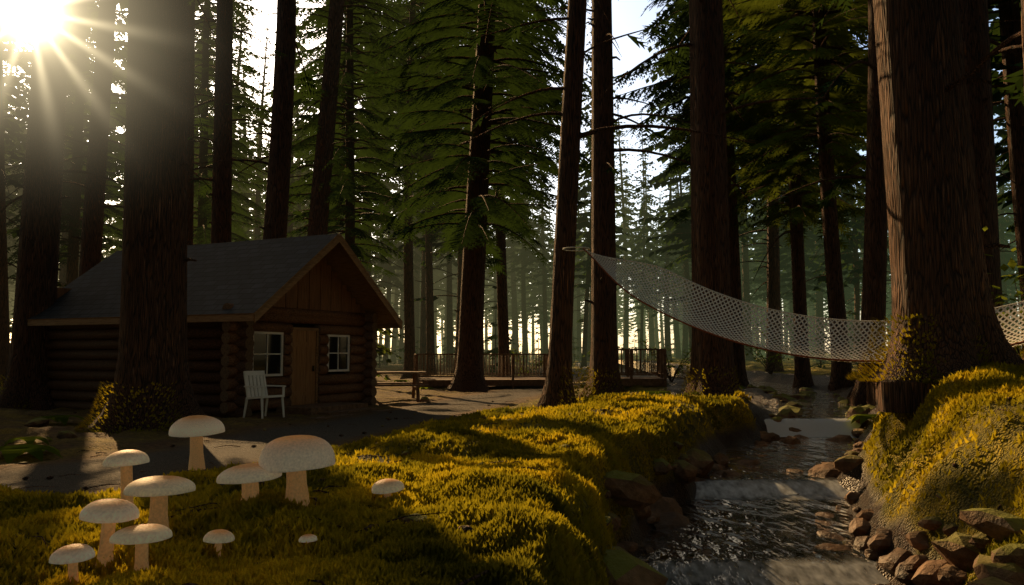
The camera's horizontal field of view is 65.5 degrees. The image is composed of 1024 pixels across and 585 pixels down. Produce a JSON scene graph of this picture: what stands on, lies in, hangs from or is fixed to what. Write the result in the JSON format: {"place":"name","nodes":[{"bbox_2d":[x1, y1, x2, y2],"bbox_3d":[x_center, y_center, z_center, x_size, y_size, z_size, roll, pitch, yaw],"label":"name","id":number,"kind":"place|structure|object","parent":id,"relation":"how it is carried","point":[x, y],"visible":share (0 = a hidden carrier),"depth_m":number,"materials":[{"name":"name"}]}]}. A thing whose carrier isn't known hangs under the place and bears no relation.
{"place":"outdoors","nodes":[
{"label":"outdoors","id":0,"kind":"place"},
{"bbox_2d":[0,353,1023,584],"bbox_3d":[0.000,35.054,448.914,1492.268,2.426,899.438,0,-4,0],"label":"terrain","id":1,"kind":"structure","parent":0,"point":[245,434],"depth_m":11.24,"materials":[{"name":"green plant"}]},
{"bbox_2d":[3,19,30,247],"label":"tree","id":2,"kind":"object","parent":1,"relation":"on","point":[11,196],"visible":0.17,"depth_m":61.05,"materials":[{"name":"green plant"}]},
{"bbox_2d":[3,0,31,305],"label":"tree","id":3,"kind":"object","parent":1,"relation":"on","point":[13,268],"visible":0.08,"depth_m":83.04,"materials":[{"name":"green plant"}]},
{"bbox_2d":[5,84,29,311],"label":"tree","id":4,"kind":"object","parent":1,"relation":"on","point":[14,189],"visible":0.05,"depth_m":78.08,"materials":[{"name":"green plant"}]},
{"bbox_2d":[0,0,65,385],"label":"tree","id":5,"kind":"object","parent":1,"relation":"on","point":[11,127],"visible":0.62,"depth_m":35.14,"materials":[{"name":"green plant"}]},
{"bbox_2d":[0,0,127,410],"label":"tree","id":6,"kind":"object","parent":1,"relation":"on","point":[36,285],"visible":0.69,"depth_m":21.89,"materials":[{"name":"brown plant"}]},
{"bbox_2d":[3,0,127,284],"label":"tree","id":7,"kind":"object","parent":1,"relation":"on","point":[78,107],"visible":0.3,"depth_m":41.50,"materials":[{"name":"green plant"}]},
{"bbox_2d":[13,0,123,287],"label":"tree","id":8,"kind":"object","parent":1,"relation":"on","point":[62,274],"visible":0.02,"depth_m":53.59,"materials":[{"name":"green plant"}]},
{"bbox_2d":[0,0,167,60],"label":"tree","id":9,"kind":"object","parent":1,"relation":"on","point":[154,46],"visible":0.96,"depth_m":15.46,"materials":[{"name":"brown plant"}]},
{"bbox_2d":[0,0,199,276],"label":"tree","id":10,"kind":"object","parent":1,"relation":"on","point":[94,206],"visible":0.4,"depth_m":30.58,"materials":[{"name":"brown plant"}]},
{"bbox_2d":[81,5,198,253],"bbox_3d":[-25.304,-14.559,56.330,8.927,41.502,9.382,2,-5,-9],"label":"tree","id":11,"kind":"object","parent":1,"relation":"on","point":[109,196],"visible":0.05,"depth_m":55.20,"materials":[{"name":"green plant"}]},
{"bbox_2d":[81,0,220,433],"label":"tree","id":12,"kind":"object","parent":1,"relation":"on","point":[153,345],"visible":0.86,"depth_m":15.76,"materials":[{"name":"brown plant"}]},
{"bbox_2d":[73,0,273,244],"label":"tree","id":13,"kind":"object","parent":1,"relation":"on","point":[191,39],"visible":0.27,"depth_m":33.74,"materials":[{"name":"brown plant"}]},
{"bbox_2d":[105,0,271,244],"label":"tree","id":14,"kind":"object","parent":1,"relation":"on","point":[204,67],"visible":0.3,"depth_m":45.96,"materials":[{"name":"green plant"}]},
{"bbox_2d":[26,234,402,419],"bbox_3d":[-7.768,1.044,22.261,9.700,4.956,6.083,-2,-5,25],"label":"log cabin","id":15,"kind":"object","parent":1,"relation":"on","point":[303,319],"visible":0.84,"depth_m":20.86,"materials":[{"name":"brown wood"}]},
{"bbox_2d":[49,415,403,581],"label":"mushrooms","id":16,"kind":"object","parent":1,"relation":"on","point":[294,457],"visible":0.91,"depth_m":3.71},
{"bbox_2d":[194,0,264,241],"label":"tree","id":17,"kind":"object","parent":1,"relation":"on","point":[249,190],"visible":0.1,"depth_m":75.55,"materials":[{"name":"green plant"}]},
{"bbox_2d":[187,0,273,243],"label":"tree","id":18,"kind":"object","parent":1,"relation":"on","point":[221,219],"visible":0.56,"depth_m":30.29,"materials":[{"name":"brown plant"}]},
{"bbox_2d":[233,21,273,239],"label":"tree","id":19,"kind":"object","parent":1,"relation":"on","point":[256,199],"visible":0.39,"depth_m":69.97,"materials":[{"name":"green plant"}]},
{"bbox_2d":[194,0,322,238],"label":"tree","id":20,"kind":"object","parent":1,"relation":"on","point":[277,201],"visible":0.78,"depth_m":27.75,"materials":[{"name":"brown plant"}]},
{"bbox_2d":[243,371,285,418],"bbox_3d":[-5.572,2.282,17.859,0.736,1.041,0.660,-3,-5,33],"label":"white chair","id":21,"kind":"object","parent":1,"relation":"on","point":[261,391],"visible":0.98,"depth_m":17.90,"materials":[{"name":"white paint"}]},
{"bbox_2d":[242,7,312,236],"bbox_3d":[-17.990,-8.607,65.115,6.656,30.989,7.498,-3,-6,26],"label":"tree","id":22,"kind":"object","parent":1,"relation":"on","point":[290,227],"visible":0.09,"depth_m":64.22,"materials":[{"name":"green plant"}]},
{"bbox_2d":[268,0,330,236],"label":"tree","id":23,"kind":"object","parent":1,"relation":"on","point":[301,173],"visible":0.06,"depth_m":76.12,"materials":[{"name":"green plant"}]},
{"bbox_2d":[246,25,393,266],"bbox_3d":[-10.094,-14.143,42.702,7.362,38.401,6.339,2,-5,-25],"label":"tree","id":24,"kind":"object","parent":1,"relation":"on","point":[383,257],"visible":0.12,"depth_m":42.02,"materials":[{"name":"green plant"}]},
{"bbox_2d":[244,0,431,277],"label":"tree","id":25,"kind":"object","parent":1,"relation":"on","point":[344,195],"visible":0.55,"depth_m":38.46,"materials":[{"name":"green plant"}]},
{"bbox_2d":[262,0,424,236],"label":"tree","id":26,"kind":"object","parent":1,"relation":"on","point":[319,205],"visible":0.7,"depth_m":34.91,"materials":[{"name":"brown plant"}]},
{"bbox_2d":[306,0,417,288],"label":"tree","id":27,"kind":"object","parent":1,"relation":"on","point":[370,232],"visible":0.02,"depth_m":63.21,"materials":[{"name":"green plant"}]},
{"bbox_2d":[368,270,403,380],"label":"young tree","id":28,"kind":"object","parent":1,"relation":"on","point":[381,350],"visible":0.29,"depth_m":41.74,"materials":[{"name":"green plant"}]},
{"bbox_2d":[358,13,422,364],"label":"tree","id":29,"kind":"object","parent":1,"relation":"on","point":[390,268],"visible":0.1,"depth_m":87.71,"materials":[{"name":"green plant"}]},
{"bbox_2d":[379,184,413,361],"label":"tree","id":30,"kind":"object","parent":1,"relation":"on","point":[396,301],"visible":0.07,"depth_m":111.37,"materials":[{"name":"green plant"}]},
{"bbox_2d":[376,371,428,401],"bbox_3d":[-3.715,2.949,24.764,2.040,0.971,2.064,1,-4,-12],"label":"picnic table","id":31,"kind":"object","parent":1,"relation":"on","point":[416,384],"visible":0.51,"depth_m":24.44,"materials":[{"name":"brown wood"}]},
{"bbox_2d":[391,185,421,362],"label":"tree","id":32,"kind":"object","parent":1,"relation":"on","point":[401,344],"visible":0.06,"depth_m":105.34,"materials":[{"name":"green plant"}]},
{"bbox_2d":[373,188,442,363],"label":"tree","id":33,"kind":"object","parent":1,"relation":"on","point":[417,306],"visible":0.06,"depth_m":96.91,"materials":[{"name":"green plant"}]},
{"bbox_2d":[360,0,465,378],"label":"tree","id":34,"kind":"object","parent":1,"relation":"on","point":[411,13],"visible":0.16,"depth_m":45.92,"materials":[{"name":"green plant"}]},
{"bbox_2d":[376,42,457,369],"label":"tree","id":35,"kind":"object","parent":1,"relation":"on","point":[422,327],"visible":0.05,"depth_m":65.21,"materials":[{"name":"brown plant"}]},
{"bbox_2d":[374,2,466,375],"bbox_3d":[-5.948,-13.348,53.191,7.995,38.401,7.729,0,-4,0],"label":"tree","id":36,"kind":"object","parent":1,"relation":"on","point":[430,237],"visible":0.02,"depth_m":52.12,"materials":[{"name":"brown plant"}]},
{"bbox_2d":[413,251,443,353],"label":"tree","id":37,"kind":"object","parent":1,"relation":"on","point":[436,279],"visible":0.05,"depth_m":122.43,"materials":[{"name":"brown plant"}]},
{"bbox_2d":[415,167,457,366],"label":"tree","id":38,"kind":"object","parent":1,"relation":"on","point":[450,310],"visible":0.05,"depth_m":82.19,"materials":[{"name":"brown plant"}]},
{"bbox_2d":[0,373,877,462],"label":"fern plants","id":39,"kind":"object","parent":1,"relation":"on","point":[10,453],"visible":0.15,"depth_m":12.61,"materials":[{"name":"green plant"}]},
{"bbox_2d":[432,241,457,361],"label":"tree","id":40,"kind":"object","parent":1,"relation":"on","point":[439,301],"visible":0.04,"depth_m":128.45,"materials":[{"name":"green plant"}]},
{"bbox_2d":[432,238,457,362],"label":"tree","id":41,"kind":"object","parent":1,"relation":"on","point":[455,268],"visible":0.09,"depth_m":124.44,"materials":[{"name":"green plant"}]},
{"bbox_2d":[386,1,545,372],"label":"tree","id":42,"kind":"object","parent":1,"relation":"on","point":[437,256],"visible":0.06,"depth_m":56.45,"materials":[{"name":"green plant"}]},
{"bbox_2d":[414,354,547,389],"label":"railing","id":43,"kind":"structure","parent":1,"relation":"on","point":[512,380],"depth_m":33.32,"materials":[{"name":"brown wood"}]},
{"bbox_2d":[354,0,613,391],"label":"tree","id":44,"kind":"object","parent":1,"relation":"on","point":[467,79],"visible":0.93,"depth_m":31.36,"materials":[{"name":"green plant"}]},
{"bbox_2d":[484,229,493,358],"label":"tree","id":45,"kind":"object","parent":1,"relation":"on","point":[487,324],"visible":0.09,"depth_m":171.78,"materials":[{"name":"green plant"}]},
{"bbox_2d":[411,0,582,375],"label":"tree","id":46,"kind":"object","parent":1,"relation":"on","point":[503,323],"visible":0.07,"depth_m":38.86,"materials":[{"name":"green plant"}]},
{"bbox_2d":[485,189,511,362],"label":"tree","id":47,"kind":"object","parent":1,"relation":"on","point":[495,294],"visible":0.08,"depth_m":118.38,"materials":[{"name":"green plant"}]},
{"bbox_2d":[483,304,521,371],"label":"young tree","id":48,"kind":"object","parent":1,"relation":"on","point":[491,337],"visible":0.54,"depth_m":59.46,"materials":[{"name":"green plant"}]},
{"bbox_2d":[484,233,530,337],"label":"tree","id":49,"kind":"object","parent":1,"relation":"on","point":[509,301],"visible":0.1,"depth_m":143.49,"materials":[{"name":"green plant"}]},
{"bbox_2d":[487,194,528,362],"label":"tree","id":50,"kind":"object","parent":1,"relation":"on","point":[515,334],"visible":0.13,"depth_m":113.86,"materials":[{"name":"brown plant"}]},
{"bbox_2d":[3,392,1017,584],"bbox_3d":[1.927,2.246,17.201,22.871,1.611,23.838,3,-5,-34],"label":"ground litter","id":51,"kind":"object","parent":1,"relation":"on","point":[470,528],"visible":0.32,"depth_m":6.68,"materials":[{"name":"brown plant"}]},
{"bbox_2d":[0,313,1023,584],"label":"moss fuzz","id":52,"kind":"object","parent":1,"relation":"on","point":[434,549],"visible":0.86,"depth_m":4.41,"materials":[{"name":"green plant"}]},
{"bbox_2d":[24,385,1023,584],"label":"stream rocks","id":53,"kind":"object","parent":1,"relation":"on","point":[644,499],"visible":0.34,"depth_m":7.69,"materials":[{"name":"stone"}]},
{"bbox_2d":[506,160,550,362],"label":"tree","id":54,"kind":"object","parent":1,"relation":"on","point":[518,259],"visible":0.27,"depth_m":105.48,"materials":[{"name":"green plant"}]},
{"bbox_2d":[507,199,549,360],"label":"tree","id":55,"kind":"object","parent":1,"relation":"on","point":[527,283],"visible":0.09,"depth_m":147.64,"materials":[{"name":"green plant"}]},
{"bbox_2d":[518,201,539,358],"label":"tree","id":56,"kind":"object","parent":1,"relation":"on","point":[533,339],"visible":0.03,"depth_m":183.65,"materials":[{"name":"green plant"}]},
{"bbox_2d":[515,170,555,353],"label":"tree","id":57,"kind":"object","parent":1,"relation":"on","point":[544,271],"visible":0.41,"depth_m":101.49,"materials":[{"name":"green plant"}]},
{"bbox_2d":[517,182,554,359],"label":"tree","id":58,"kind":"object","parent":1,"relation":"on","point":[531,299],"visible":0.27,"depth_m":123.57,"materials":[{"name":"green plant"}]},
{"bbox_2d":[574,230,585,357],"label":"tree","id":59,"kind":"object","parent":1,"relation":"on","point":[575,302],"visible":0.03,"depth_m":144.76,"materials":[{"name":"brown plant"}]},
{"bbox_2d":[574,182,589,360],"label":"tree","id":60,"kind":"object","parent":1,"relation":"on","point":[579,331],"visible":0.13,"depth_m":119.95,"materials":[{"name":"green plant"}]},
{"bbox_2d":[547,1,630,367],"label":"tree","id":61,"kind":"object","parent":1,"relation":"on","point":[583,220],"visible":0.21,"depth_m":75.58,"materials":[{"name":"green plant"}]},
{"bbox_2d":[576,178,617,361],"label":"tree","id":62,"kind":"object","parent":1,"relation":"on","point":[588,335],"visible":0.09,"depth_m":101.59,"materials":[{"name":"green plant"}]},
{"bbox_2d":[616,168,637,330],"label":"tree","id":63,"kind":"object","parent":1,"relation":"on","point":[627,207],"visible":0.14,"depth_m":161.25,"materials":[{"name":"green plant"}]},
{"bbox_2d":[614,100,657,358],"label":"tree","id":64,"kind":"object","parent":1,"relation":"on","point":[626,228],"visible":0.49,"depth_m":117.14,"materials":[{"name":"green plant"}]},
{"bbox_2d":[616,111,665,359],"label":"tree","id":65,"kind":"object","parent":1,"relation":"on","point":[643,212],"visible":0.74,"depth_m":101.70,"materials":[{"name":"green plant"}]},
{"bbox_2d":[532,0,752,398],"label":"tree","id":66,"kind":"object","parent":1,"relation":"on","point":[604,346],"visible":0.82,"depth_m":23.99,"materials":[{"name":"brown plant"}]},
{"bbox_2d":[618,349,666,386],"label":"deck platform","id":67,"kind":"structure","parent":1,"relation":"on","point":[658,380],"depth_m":28.66,"materials":[{"name":"brown wood"}]},
{"bbox_2d":[629,157,663,358],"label":"tree","id":68,"kind":"object","parent":1,"relation":"on","point":[651,323],"visible":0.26,"depth_m":132.62,"materials":[{"name":"green plant"}]},
{"bbox_2d":[651,194,672,352],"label":"tree","id":69,"kind":"object","parent":1,"relation":"on","point":[656,333],"visible":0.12,"depth_m":165.53,"materials":[{"name":"green plant"}]},
{"bbox_2d":[645,162,682,359],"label":"tree","id":70,"kind":"object","parent":1,"relation":"on","point":[667,334],"visible":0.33,"depth_m":96.67,"materials":[{"name":"green plant"}]},
{"bbox_2d":[638,339,690,381],"bbox_3d":[6.587,2.808,32.722,2.756,1.860,2.706,-1,-4,13],"label":"understory shrub","id":71,"kind":"object","parent":1,"relation":"on","point":[681,365],"visible":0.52,"depth_m":32.58,"materials":[{"name":"green plant"}]},
{"bbox_2d":[645,145,691,358],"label":"tree","id":72,"kind":"object","parent":1,"relation":"on","point":[677,342],"visible":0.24,"depth_m":118.63,"materials":[{"name":"green plant"}]},
{"bbox_2d":[658,173,691,360],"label":"tree","id":73,"kind":"object","parent":1,"relation":"on","point":[686,271],"visible":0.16,"depth_m":86.61,"materials":[{"name":"green plant"}]},
{"bbox_2d":[663,145,691,358],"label":"tree","id":74,"kind":"object","parent":1,"relation":"on","point":[685,334],"visible":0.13,"depth_m":106.45,"materials":[{"name":"green plant"}]},
{"bbox_2d":[635,0,755,301],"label":"tree","id":75,"kind":"object","parent":1,"relation":"on","point":[681,232],"visible":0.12,"depth_m":69.93,"materials":[{"name":"green plant"}]},
{"bbox_2d":[598,0,825,400],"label":"tree","id":76,"kind":"object","parent":1,"relation":"on","point":[710,241],"visible":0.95,"depth_m":19.98,"materials":[{"name":"brown plant"}]},
{"bbox_2d":[613,0,837,385],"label":"tree","id":77,"kind":"object","parent":1,"relation":"on","point":[666,84],"visible":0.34,"depth_m":31.38,"materials":[{"name":"green plant"}]},
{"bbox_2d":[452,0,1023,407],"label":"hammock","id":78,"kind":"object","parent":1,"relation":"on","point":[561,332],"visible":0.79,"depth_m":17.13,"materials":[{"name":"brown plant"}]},
{"bbox_2d":[739,167,766,332],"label":"tree","id":79,"kind":"object","parent":1,"relation":"on","point":[753,276],"visible":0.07,"depth_m":127.30,"materials":[{"name":"green plant"}]},
{"bbox_2d":[735,38,785,360],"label":"tree","id":80,"kind":"object","parent":1,"relation":"on","point":[745,285],"visible":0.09,"depth_m":92.88,"materials":[{"name":"green plant"}]},
{"bbox_2d":[656,0,867,387],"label":"tree","id":81,"kind":"object","parent":1,"relation":"on","point":[801,205],"visible":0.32,"depth_m":29.89,"materials":[{"name":"green plant"}]},
{"bbox_2d":[744,334,793,373],"bbox_3d":[11.488,2.751,36.179,3.233,2.037,2.034,0,-4,5],"label":"understory shrub","id":82,"kind":"object","parent":1,"relation":"on","point":[771,357],"visible":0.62,"depth_m":35.90,"materials":[{"name":"green plant"}]},
{"bbox_2d":[734,41,815,371],"bbox_3d":[13.666,-11.385,42.852,7.435,32.050,6.632,-1,-5,17],"label":"tree","id":83,"kind":"object","parent":1,"relation":"on","point":[773,277],"visible":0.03,"depth_m":41.83,"materials":[{"name":"green plant"}]},
{"bbox_2d":[683,0,867,390],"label":"tree","id":84,"kind":"object","parent":1,"relation":"on","point":[824,69],"visible":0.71,"depth_m":27.12,"materials":[{"name":"green plant"}]},
{"bbox_2d":[748,187,818,325],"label":"tree","id":85,"kind":"object","parent":1,"relation":"on","point":[764,278],"visible":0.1,"depth_m":102.57,"materials":[{"name":"green plant"}]},
{"bbox_2d":[748,150,841,361],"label":"tree","id":86,"kind":"object","parent":1,"relation":"on","point":[809,246],"visible":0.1,"depth_m":88.25,"materials":[{"name":"green plant"}]},
{"bbox_2d":[782,261,811,357],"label":"tree","id":87,"kind":"object","parent":1,"relation":"on","point":[791,310],"visible":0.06,"depth_m":121.26,"materials":[{"name":"brown plant"}]},
{"bbox_2d":[784,149,849,361],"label":"tree","id":88,"kind":"object","parent":1,"relation":"on","point":[819,308],"visible":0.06,"depth_m":101.40,"materials":[{"name":"green plant"}]},
{"bbox_2d":[781,132,864,367],"bbox_3d":[20.163,-9.120,52.499,6.279,29.048,5.694,-2,-5,34],"label":"tree","id":89,"kind":"object","parent":1,"relation":"on","point":[821,277],"visible":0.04,"depth_m":53.08,"materials":[{"name":"brown plant"}]},
{"bbox_2d":[806,188,862,330],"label":"tree","id":90,"kind":"object","parent":1,"relation":"on","point":[847,294],"visible":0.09,"depth_m":112.69,"materials":[{"name":"green plant"}]},
{"bbox_2d":[829,217,860,357],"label":"tree","id":91,"kind":"object","parent":1,"relation":"on","point":[850,318],"visible":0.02,"depth_m":129.85,"materials":[{"name":"green plant"}]},
{"bbox_2d":[808,122,889,364],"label":"tree","id":92,"kind":"object","parent":1,"relation":"on","point":[848,256],"visible":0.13,"depth_m":68.64,"materials":[{"name":"green plant"}]},
{"bbox_2d":[845,36,890,311],"bbox_3d":[27.869,-8.359,59.946,7.730,28.594,5.929,0,-4,6],"label":"tree","id":93,"kind":"object","parent":1,"relation":"on","point":[858,271],"visible":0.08,"depth_m":59.98,"materials":[{"name":"green plant"}]},
{"bbox_2d":[886,234,891,331],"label":"tree","id":94,"kind":"object","parent":1,"relation":"on","point":[888,311],"visible":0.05,"depth_m":165.45,"materials":[{"name":"green plant"}]},
{"bbox_2d":[762,0,1023,404],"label":"tree","id":95,"kind":"object","parent":1,"relation":"on","point":[874,282],"visible":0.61,"depth_m":21.50,"materials":[{"name":"brown plant"}]},
{"bbox_2d":[811,0,1022,331],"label":"tree","id":96,"kind":"object","parent":1,"relation":"on","point":[974,20],"visible":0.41,"depth_m":16.82,"materials":[{"name":"brown plant"}]},
{"bbox_2d":[860,0,1023,328],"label":"tree","id":97,"kind":"object","parent":1,"relation":"on","point":[1007,63],"visible":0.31,"depth_m":25.76,"materials":[{"name":"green plant"}]},
{"bbox_2d":[866,0,1023,412],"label":"tree","id":98,"kind":"object","parent":1,"relation":"on","point":[937,248],"visible":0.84,"depth_m":10.88,"materials":[{"name":"brown plant"}]},
{"bbox_2d":[968,0,1023,358],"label":"tree","id":99,"kind":"object","parent":1,"relation":"on","point":[1017,78],"visible":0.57,"depth_m":14.25,"materials":[{"name":"green plant"}]},
{"bbox_2d":[988,4,1016,252],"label":"tree","id":100,"kind":"object","parent":1,"relation":"on","point":[998,109],"visible":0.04,"depth_m":47.19,"materials":[{"name":"green plant"}]},
{"bbox_2d":[982,226,1023,356],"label":"shrub branch","id":101,"kind":"object","parent":1,"relation":"on","point":[1012,264],"visible":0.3,"depth_m":14.64,"materials":[{"name":"green plant"}]},
{"bbox_2d":[989,26,1018,284],"bbox_3d":[20.586,-13.330,30.014,6.827,34.074,9.401,0,-5,-3],"label":"tree","id":102,"kind":"object","parent":1,"relation":"on","point":[997,95],"visible":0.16,"depth_m":30.96,"materials":[{"name":"green plant"}]},
{"bbox_2d":[997,128,1019,338],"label":"tree","id":103,"kind":"object","parent":1,"relation":"on","point":[1004,223],"visible":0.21,"depth_m":100.96,"materials":[{"name":"green plant"}]},
{"bbox_2d":[994,97,1022,324],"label":"tree","id":104,"kind":"object","parent":1,"relation":"on","point":[1011,288],"visible":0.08,"depth_m":113.41,"materials":[{"name":"green plant"}]},
{"bbox_2d":[1005,182,1021,354],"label":"tree","id":105,"kind":"object","parent":1,"relation":"on","point":[1012,244],"visible":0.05,"depth_m":143.78,"materials":[{"name":"green plant"}]},
{"bbox_2d":[3,0,1020,353],"label":"sky","id":106,"kind":"structure","parent":0,"point":[626,14],"materials":[{"name":"white"}]},
{"bbox_2d":[619,360,888,584],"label":"stream water","id":107,"kind":"structure","parent":0,"point":[762,523],"depth_m":9.68,"materials":[{"name":"liquid"}]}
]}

